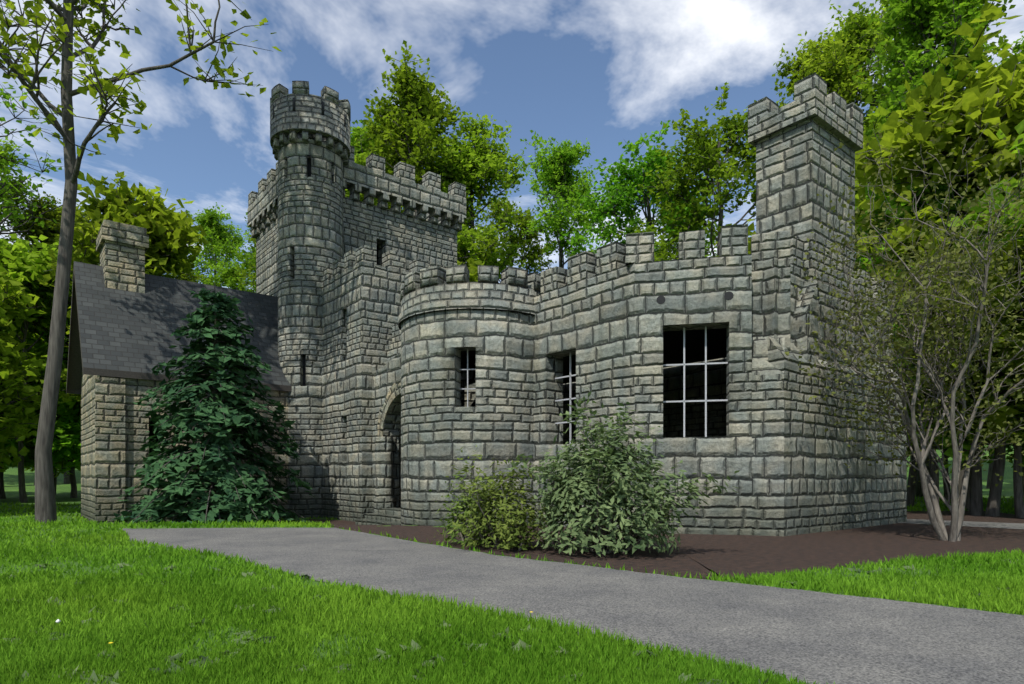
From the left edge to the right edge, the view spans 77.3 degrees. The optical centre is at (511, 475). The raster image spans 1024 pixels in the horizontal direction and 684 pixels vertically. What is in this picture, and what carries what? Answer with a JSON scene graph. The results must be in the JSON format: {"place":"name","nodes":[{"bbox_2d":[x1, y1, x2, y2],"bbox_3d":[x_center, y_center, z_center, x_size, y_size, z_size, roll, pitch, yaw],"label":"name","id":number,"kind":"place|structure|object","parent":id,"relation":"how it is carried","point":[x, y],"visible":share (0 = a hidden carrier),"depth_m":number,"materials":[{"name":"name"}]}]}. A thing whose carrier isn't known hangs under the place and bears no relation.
{"place":"outdoors","nodes":[
{"label":"outdoors","id":0,"kind":"place"},
{"bbox_2d":[0,445,1023,683],"bbox_3d":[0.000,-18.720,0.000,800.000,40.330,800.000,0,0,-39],"label":"lawn","id":1,"kind":"structure","parent":0,"point":[11,485],"depth_m":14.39,"materials":[{"name":"green plant"}]},
{"bbox_2d":[0,331,26,385],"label":"forest tree","id":2,"kind":"object","parent":1,"relation":"on","point":[17,367],"visible":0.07,"depth_m":24.23,"materials":[{"name":"green plant"}]},
{"bbox_2d":[0,327,28,466],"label":"forest tree","id":3,"kind":"object","parent":1,"relation":"on","point":[13,441],"visible":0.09,"depth_m":35.70,"materials":[{"name":"green plant"}]},
{"bbox_2d":[0,136,38,336],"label":"forest tree","id":4,"kind":"object","parent":1,"relation":"on","point":[8,149],"visible":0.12,"depth_m":50.71,"materials":[{"name":"green plant"}]},
{"bbox_2d":[0,54,62,245],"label":"tree","id":5,"kind":"object","parent":1,"relation":"on","point":[8,96],"visible":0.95,"depth_m":26.14,"materials":[{"name":"green plant"}]},
{"bbox_2d":[0,330,67,498],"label":"forest tree","id":6,"kind":"object","parent":1,"relation":"on","point":[28,462],"visible":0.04,"depth_m":40.99,"materials":[{"name":"green plant"}]},
{"bbox_2d":[0,272,75,471],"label":"forest tree","id":7,"kind":"object","parent":1,"relation":"on","point":[15,420],"visible":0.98,"depth_m":23.31,"materials":[{"name":"green plant"}]},
{"bbox_2d":[0,233,85,502],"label":"forest tree","id":8,"kind":"object","parent":1,"relation":"on","point":[17,261],"visible":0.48,"depth_m":34.37,"materials":[{"name":"green plant"}]},
{"bbox_2d":[0,189,87,485],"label":"forest tree","id":9,"kind":"object","parent":1,"relation":"on","point":[53,229],"visible":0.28,"depth_m":52.31,"materials":[{"name":"green plant"}]},
{"bbox_2d":[8,306,80,497],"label":"forest tree","id":10,"kind":"object","parent":1,"relation":"on","point":[73,493],"visible":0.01,"depth_m":41.79,"materials":[{"name":"green plant"}]},
{"bbox_2d":[16,416,78,494],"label":"forest tree","id":11,"kind":"object","parent":1,"relation":"on","point":[55,478],"depth_m":45.91,"materials":[{"name":"green plant"}]},
{"bbox_2d":[20,301,80,473],"bbox_3d":[-25.055,-4.750,38.722,7.159,13.303,7.277,0,0,-24],"label":"forest tree","id":12,"kind":"object","parent":1,"relation":"on","point":[66,446],"visible":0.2,"depth_m":36.50,"materials":[{"name":"green plant"}]},
{"bbox_2d":[20,205,91,483],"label":"forest tree","id":13,"kind":"object","parent":1,"relation":"on","point":[66,478],"depth_m":54.96,"materials":[{"name":"green plant"}]},
{"bbox_2d":[53,460,76,477],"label":"forest tree","id":14,"kind":"object","parent":1,"relation":"on","point":[57,470],"visible":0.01,"depth_m":45.88,"materials":[{"name":"green plant"}]},
{"bbox_2d":[83,210,95,253],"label":"forest tree","id":15,"kind":"object","parent":1,"relation":"on","point":[89,243],"visible":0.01,"depth_m":61.08,"materials":[{"name":"green plant"}]},
{"bbox_2d":[36,171,208,405],"bbox_3d":[-19.301,-6.668,31.850,7.617,17.268,9.589,0,0,-5],"label":"forest tree","id":16,"kind":"object","parent":1,"relation":"on","point":[170,234],"visible":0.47,"depth_m":30.55,"materials":[{"name":"green plant"}]},
{"bbox_2d":[0,0,281,522],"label":"tree","id":17,"kind":"object","parent":1,"relation":"on","point":[65,22],"visible":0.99,"depth_m":16.11,"materials":[{"name":"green plant"}]},
{"bbox_2d":[81,219,287,523],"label":"stone building","id":18,"kind":"structure","parent":1,"relation":"on","point":[115,423],"depth_m":19.53,"materials":[{"name":"beige stone"}]},
{"bbox_2d":[66,266,291,393],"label":"roof trim","id":19,"kind":"structure","parent":18,"relation":"attached to","point":[75,368],"depth_m":21.49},
{"bbox_2d":[74,261,305,385],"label":"wing roof","id":20,"kind":"structure","parent":18,"relation":"on","point":[123,330],"depth_m":20.44,"materials":[{"name":"grey tile"}]},
{"bbox_2d":[162,261,208,283],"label":"forest tree","id":21,"kind":"object","parent":1,"relation":"on","point":[188,276],"visible":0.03,"depth_m":62.97,"materials":[{"name":"green plant"}]},
{"bbox_2d":[171,202,251,289],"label":"forest tree","id":22,"kind":"object","parent":1,"relation":"on","point":[222,240],"visible":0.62,"depth_m":82.49,"materials":[{"name":"green plant"}]},
{"bbox_2d":[111,282,313,525],"bbox_3d":[-8.741,-1.523,18.587,6.176,8.165,5.920,0,0,13],"label":"conifer tree","id":23,"kind":"object","parent":1,"relation":"on","point":[236,487],"visible":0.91,"depth_m":17.80,"materials":[{"name":"green plant"}]},
{"bbox_2d":[202,259,255,292],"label":"forest tree","id":24,"kind":"object","parent":1,"relation":"on","point":[230,276],"visible":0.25,"depth_m":72.54,"materials":[{"name":"green plant"}]},
{"bbox_2d":[233,212,255,290],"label":"forest tree","id":25,"kind":"object","parent":1,"relation":"on","point":[247,257],"visible":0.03,"depth_m":58.18,"materials":[{"name":"green plant"}]},
{"bbox_2d":[234,234,255,292],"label":"forest tree","id":26,"kind":"object","parent":1,"relation":"on","point":[243,274],"depth_m":50.98,"materials":[{"name":"green plant"}]},
{"bbox_2d":[345,150,385,205],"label":"forest tree","id":27,"kind":"object","parent":1,"relation":"on","point":[361,160],"visible":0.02,"depth_m":40.79,"materials":[{"name":"green plant"}]},
{"bbox_2d":[350,118,419,208],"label":"forest tree","id":28,"kind":"object","parent":1,"relation":"on","point":[362,146],"visible":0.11,"depth_m":45.98,"materials":[{"name":"green plant"}]},
{"bbox_2d":[355,40,511,266],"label":"forest tree","id":29,"kind":"object","parent":1,"relation":"on","point":[402,128],"visible":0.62,"depth_m":41.82,"materials":[{"name":"green plant"}]},
{"bbox_2d":[408,111,530,278],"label":"forest tree","id":30,"kind":"object","parent":1,"relation":"on","point":[481,160],"visible":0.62,"depth_m":42.91,"materials":[{"name":"green plant"}]},
{"bbox_2d":[457,258,482,281],"bbox_3d":[-3.840,-5.329,35.591,7.265,14.452,9.147,0,0,-32],"label":"forest tree","id":31,"kind":"object","parent":1,"relation":"on","point":[473,271],"depth_m":34.20,"materials":[{"name":"green plant"}]},
{"bbox_2d":[2,539,1021,683],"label":"lawn weed rosettes","id":32,"kind":"object","parent":1,"relation":"on","point":[204,658],"visible":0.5,"depth_m":4.02,"materials":[{"name":"green plant"}]},
{"bbox_2d":[474,194,557,282],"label":"forest tree","id":33,"kind":"object","parent":1,"relation":"on","point":[531,256],"visible":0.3,"depth_m":64.48,"materials":[{"name":"green plant"}]},
{"bbox_2d":[517,130,626,267],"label":"forest tree","id":34,"kind":"object","parent":1,"relation":"on","point":[556,177],"visible":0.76,"depth_m":62.28,"materials":[{"name":"green plant"}]},
{"bbox_2d":[248,73,906,535],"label":"castle","id":35,"kind":"structure","parent":1,"relation":"on","point":[376,303],"depth_m":14.35,"materials":[{"name":"grey stone"}]},
{"bbox_2d":[377,382,400,436],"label":"castle arch voussoirs","id":36,"kind":"object","parent":35,"relation":"attached to","point":[394,392],"visible":0.45,"depth_m":19.22,"materials":[{"name":"beige stone"}]},
{"bbox_2d":[273,98,733,385],"bbox_3d":[-3.342,-7.860,19.620,13.500,9.950,21.198,0,0,-39],"label":"dark castle interior","id":37,"kind":"object","parent":35,"relation":"in","point":[694,346],"visible":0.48,"depth_m":17.38,"materials":[{"name":"black"}]},
{"bbox_2d":[460,326,727,443],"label":"window bars","id":38,"kind":"object","parent":35,"relation":"in","point":[683,400],"visible":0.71,"depth_m":12.57,"materials":[{"name":"grey metal"}]},
{"bbox_2d":[559,120,712,255],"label":"forest tree","id":39,"kind":"object","parent":1,"relation":"on","point":[626,195],"visible":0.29,"depth_m":48.11,"materials":[{"name":"green plant"}]},
{"bbox_2d":[309,511,1023,578],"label":"mulch bed","id":40,"kind":"object","parent":1,"relation":"on","point":[703,554],"visible":0.48,"depth_m":9.95,"materials":[{"name":"brown soil"}]},
{"bbox_2d":[428,461,502,545],"bbox_3d":[-0.659,0.471,10.411,1.412,1.437,1.255,0,0,28],"label":"shrub","id":41,"kind":"object","parent":40,"relation":"on","point":[454,533],"visible":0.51,"depth_m":10.32,"materials":[{"name":"green plant"}]},
{"bbox_2d":[445,445,565,550],"bbox_3d":[-0.253,0.365,9.734,1.704,1.649,1.886,0,0,-39],"label":"shrub","id":42,"kind":"object","parent":40,"relation":"on","point":[509,529],"visible":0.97,"depth_m":9.55,"materials":[{"name":"green plant"}]},
{"bbox_2d":[507,391,739,556],"bbox_3d":[1.426,-0.042,9.317,2.260,2.466,3.123,0,0,-39],"label":"rhododendron shrub","id":43,"kind":"object","parent":40,"relation":"on","point":[605,484],"visible":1,"depth_m":8.89,"materials":[{"name":"green plant"}]},
{"bbox_2d":[616,82,755,260],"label":"forest tree","id":44,"kind":"object","parent":1,"relation":"on","point":[704,152],"visible":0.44,"depth_m":43.13,"materials":[{"name":"green plant"}]},
{"bbox_2d":[655,195,727,259],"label":"forest tree","id":45,"kind":"object","parent":1,"relation":"on","point":[707,245],"visible":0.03,"depth_m":65.31,"materials":[{"name":"green plant"}]},
{"bbox_2d":[714,219,755,256],"bbox_3d":[12.871,-5.965,32.719,8.762,15.174,8.619,0,0,-21],"label":"forest tree","id":46,"kind":"object","parent":1,"relation":"on","point":[751,228],"visible":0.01,"depth_m":31.25,"materials":[{"name":"green plant"}]},
{"bbox_2d":[730,22,877,121],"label":"forest tree","id":47,"kind":"object","parent":1,"relation":"on","point":[831,69],"visible":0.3,"depth_m":44.82,"materials":[{"name":"green plant"}]},
{"bbox_2d":[795,0,898,135],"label":"forest tree","id":48,"kind":"object","parent":1,"relation":"on","point":[858,28],"visible":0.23,"depth_m":46.21,"materials":[{"name":"green plant"}]},
{"bbox_2d":[855,93,917,506],"bbox_3d":[14.199,-5.550,22.279,8.265,14.224,6.565,0,0,-2],"label":"forest tree","id":49,"kind":"object","parent":1,"relation":"on","point":[881,111],"visible":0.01,"depth_m":21.72,"materials":[{"name":"green plant"}]},
{"bbox_2d":[785,107,1023,541],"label":"bare tree","id":50,"kind":"object","parent":1,"relation":"on","point":[938,378],"visible":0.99,"depth_m":10.97,"materials":[{"name":"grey plant"}]},
{"bbox_2d":[849,0,1023,496],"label":"forest tree","id":51,"kind":"object","parent":1,"relation":"on","point":[930,20],"visible":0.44,"depth_m":32.60,"materials":[{"name":"green plant"}]},
{"bbox_2d":[852,0,1023,494],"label":"forest tree","id":52,"kind":"object","parent":1,"relation":"on","point":[1002,44],"visible":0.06,"depth_m":36.11,"materials":[{"name":"green plant"}]},
{"bbox_2d":[855,81,1023,515],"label":"forest tree","id":53,"kind":"object","parent":1,"relation":"on","point":[888,138],"visible":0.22,"depth_m":17.01,"materials":[{"name":"green plant"}]},
{"bbox_2d":[855,151,1023,513],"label":"forest tree","id":54,"kind":"object","parent":1,"relation":"on","point":[948,453],"visible":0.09,"depth_m":17.88,"materials":[{"name":"green plant"}]},
{"bbox_2d":[857,233,1023,509],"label":"forest tree","id":55,"kind":"object","parent":1,"relation":"on","point":[967,497],"depth_m":21.12,"materials":[{"name":"green plant"}]},
{"bbox_2d":[943,448,950,499],"bbox_3d":[17.991,-4.199,27.227,5.720,11.383,7.201,0,0,13],"label":"forest tree","id":56,"kind":"object","parent":1,"relation":"on","point":[948,484],"depth_m":27.01,"materials":[{"name":"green plant"}]},
{"bbox_2d":[876,0,1023,516],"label":"forest tree","id":57,"kind":"object","parent":1,"relation":"on","point":[980,90],"visible":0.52,"depth_m":16.13,"materials":[{"name":"green plant"}]},
{"bbox_2d":[894,167,1023,517],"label":"forest tree","id":58,"kind":"object","parent":1,"relation":"on","point":[1018,496],"visible":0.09,"depth_m":17.05,"materials":[{"name":"green plant"}]},
{"bbox_2d":[943,119,1023,282],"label":"forest tree","id":59,"kind":"object","parent":1,"relation":"on","point":[1019,129],"visible":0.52,"depth_m":14.01,"materials":[{"name":"green plant"}]},
{"bbox_2d":[986,453,993,487],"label":"forest tree","id":60,"kind":"object","parent":1,"relation":"on","point":[990,470],"depth_m":45.95,"materials":[{"name":"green plant"}]},
{"bbox_2d":[982,440,1023,467],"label":"forest tree","id":61,"kind":"object","parent":1,"relation":"on","point":[1008,450],"visible":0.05,"depth_m":24.93,"materials":[{"name":"green plant"}]},
{"bbox_2d":[1022,448,1023,496],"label":"forest tree","id":62,"kind":"object","parent":1,"relation":"on","point":[1023,478],"depth_m":33.45,"materials":[{"name":"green plant"}]},
{"bbox_2d":[0,0,1023,289],"label":"sky","id":63,"kind":"structure","parent":0,"point":[607,73],"materials":[{"name":"blue"}]},
{"bbox_2d":[123,527,1023,683],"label":"asphalt path","id":64,"kind":"structure","parent":0,"point":[818,637],"depth_m":5.35,"materials":[{"name":"grey asphalt"}]},
{"bbox_2d":[900,519,1023,528],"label":"path","id":65,"kind":"structure","parent":0,"point":[985,524],"depth_m":14.86,"materials":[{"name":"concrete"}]}
]}

